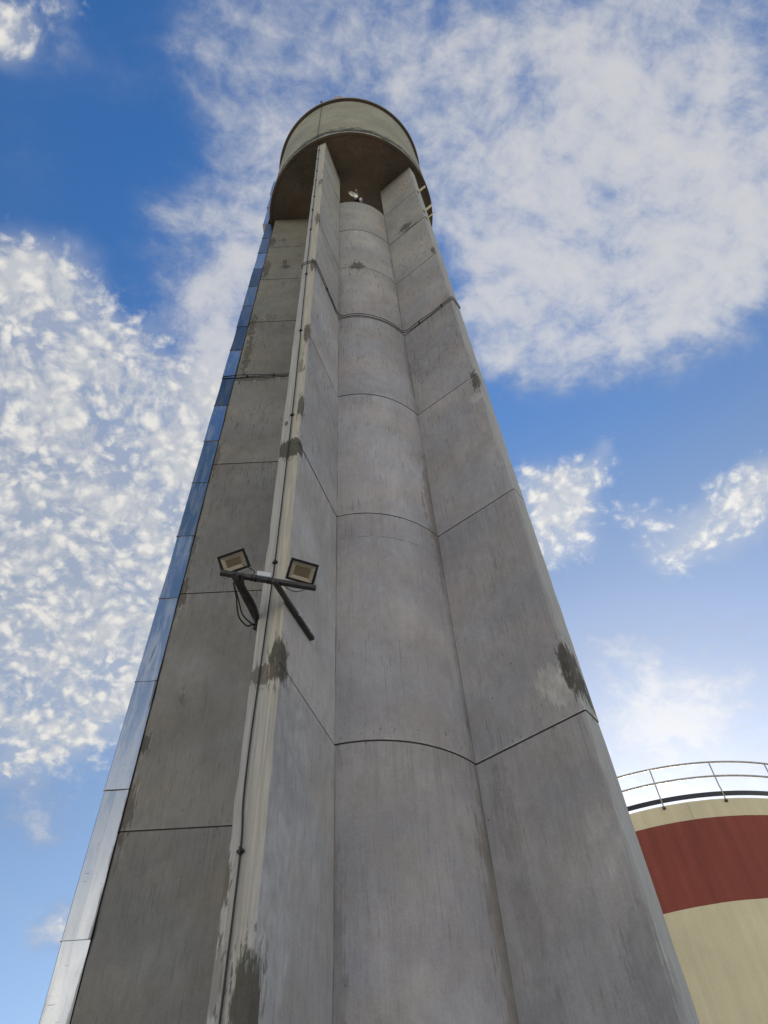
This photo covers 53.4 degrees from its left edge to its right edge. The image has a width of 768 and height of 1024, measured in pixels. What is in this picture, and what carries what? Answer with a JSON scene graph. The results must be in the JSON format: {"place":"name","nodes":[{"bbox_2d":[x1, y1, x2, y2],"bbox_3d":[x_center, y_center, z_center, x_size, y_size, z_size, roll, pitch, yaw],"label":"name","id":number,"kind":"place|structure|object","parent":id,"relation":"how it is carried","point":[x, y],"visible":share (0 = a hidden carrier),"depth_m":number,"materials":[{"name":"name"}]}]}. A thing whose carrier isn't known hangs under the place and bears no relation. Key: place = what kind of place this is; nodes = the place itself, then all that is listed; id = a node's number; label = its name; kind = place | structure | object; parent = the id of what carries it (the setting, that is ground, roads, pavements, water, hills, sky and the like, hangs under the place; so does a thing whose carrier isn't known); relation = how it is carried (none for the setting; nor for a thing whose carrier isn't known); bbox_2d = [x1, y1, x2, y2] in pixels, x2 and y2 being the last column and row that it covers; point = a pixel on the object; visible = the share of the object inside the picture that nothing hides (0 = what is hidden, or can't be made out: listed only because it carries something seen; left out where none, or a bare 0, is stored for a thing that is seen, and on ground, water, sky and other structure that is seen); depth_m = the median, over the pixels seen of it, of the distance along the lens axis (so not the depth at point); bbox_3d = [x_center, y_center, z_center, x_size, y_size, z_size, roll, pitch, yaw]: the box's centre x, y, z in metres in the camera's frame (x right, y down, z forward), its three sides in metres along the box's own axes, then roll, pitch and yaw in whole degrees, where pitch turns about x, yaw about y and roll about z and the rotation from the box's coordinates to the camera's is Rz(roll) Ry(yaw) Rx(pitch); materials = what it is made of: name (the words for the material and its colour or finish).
{"place":"outdoors","nodes":[
{"label":"outdoors","id":0,"kind":"place"},
{"bbox_2d":[0,0,767,1023],"label":"sky","id":1,"kind":"structure","parent":0,"point":[595,172],"materials":[{"name":"blue"}]},
{"label":"ground","id":2,"kind":"structure","parent":0,"visible":0},
{"bbox_2d":[70,97,699,1023],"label":"water tower","id":3,"kind":"structure","parent":2,"relation":"on","point":[438,827],"depth_m":9.38,"materials":[{"name":"concrete"}]},
{"bbox_2d":[39,181,275,1023],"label":"sheet metal duct","id":4,"kind":"object","parent":3,"relation":"attached to","point":[68,972],"visible":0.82,"depth_m":10.89,"materials":[{"name":"silver metal"}]},
{"bbox_2d":[220,570,315,640],"bbox_3d":[-1.324,1.156,8.723,1.125,0.342,1.007,5,-55,-6],"label":"floodlight bracket","id":5,"kind":"object","parent":3,"relation":"attached to","point":[275,582],"visible":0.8,"depth_m":8.58,"materials":[{"name":"grey metal"}]},
{"bbox_2d":[217,548,251,578],"bbox_3d":[-1.699,0.585,8.659,0.330,0.101,0.260,-19,-92,-13],"label":"floodlight","id":6,"kind":"object","parent":5,"relation":"attached to","point":[233,561],"visible":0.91,"depth_m":8.62,"materials":[{"name":"black metal"}]},
{"bbox_2d":[233,584,253,625],"bbox_3d":[-1.569,1.067,8.577,0.058,0.219,0.571,-22,-56,12],"label":"power lead","id":7,"kind":"object","parent":5,"relation":"hanging from","point":[240,605],"visible":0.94,"depth_m":8.51,"materials":[{"name":"black rubber"}]},
{"bbox_2d":[233,582,256,631],"bbox_3d":[-1.572,1.103,8.571,0.075,0.309,0.622,-22,-56,12],"label":"power lead","id":8,"kind":"object","parent":5,"relation":"attached to","point":[238,612],"visible":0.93,"depth_m":8.48,"materials":[{"name":"black rubber"}]},
{"bbox_2d":[239,575,258,630],"bbox_3d":[-1.508,1.010,8.572,0.104,0.334,0.619,-13,-55,6],"label":"lead","id":9,"kind":"object","parent":5,"relation":"attached to","point":[250,599],"visible":0.92,"depth_m":8.58,"materials":[{"name":"black rubber"}]},
{"bbox_2d":[256,571,270,581],"bbox_3d":[-1.363,0.744,8.600,0.156,0.150,0.088,10,-55,-6],"label":"junction box","id":10,"kind":"object","parent":5,"relation":"attached to","point":[264,574],"visible":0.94,"depth_m":8.60,"materials":[{"name":"white plastic"}]},
{"bbox_2d":[284,557,318,583],"bbox_3d":[-0.942,0.702,8.745,0.338,0.101,0.284,17,-98,-5],"label":"floodlight","id":11,"kind":"object","parent":5,"relation":"attached to","point":[301,571],"visible":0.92,"depth_m":8.70,"materials":[{"name":"black metal"}]},
{"bbox_2d":[219,101,322,1023],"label":"lightning cable","id":12,"kind":"object","parent":3,"relation":"attached to","point":[240,851],"visible":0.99,"depth_m":7.47,"materials":[{"name":"black metal"}]},
{"bbox_2d":[222,260,460,378],"bbox_3d":[-1.407,-5.079,19.277,6.455,0.295,2.614,-15,-55,7],"label":"ring cable","id":13,"kind":"object","parent":3,"relation":"attached to","point":[419,322],"visible":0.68,"depth_m":19.34,"materials":[{"name":"black rubber"}]},
{"bbox_2d":[348,189,361,201],"bbox_3d":[-1.096,-11.954,29.104,0.507,1.631,0.320,-4,-54,0],"label":"dish antenna","id":14,"kind":"object","parent":3,"relation":"on","point":[353,194],"visible":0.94,"depth_m":29.46,"materials":[{"name":"white metal"}]},
{"bbox_2d":[617,761,767,1023],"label":"storage tank","id":15,"kind":"object","parent":2,"relation":"on","point":[706,861],"visible":0.27,"depth_m":17.69,"materials":[{"name":"metal"}]}
]}

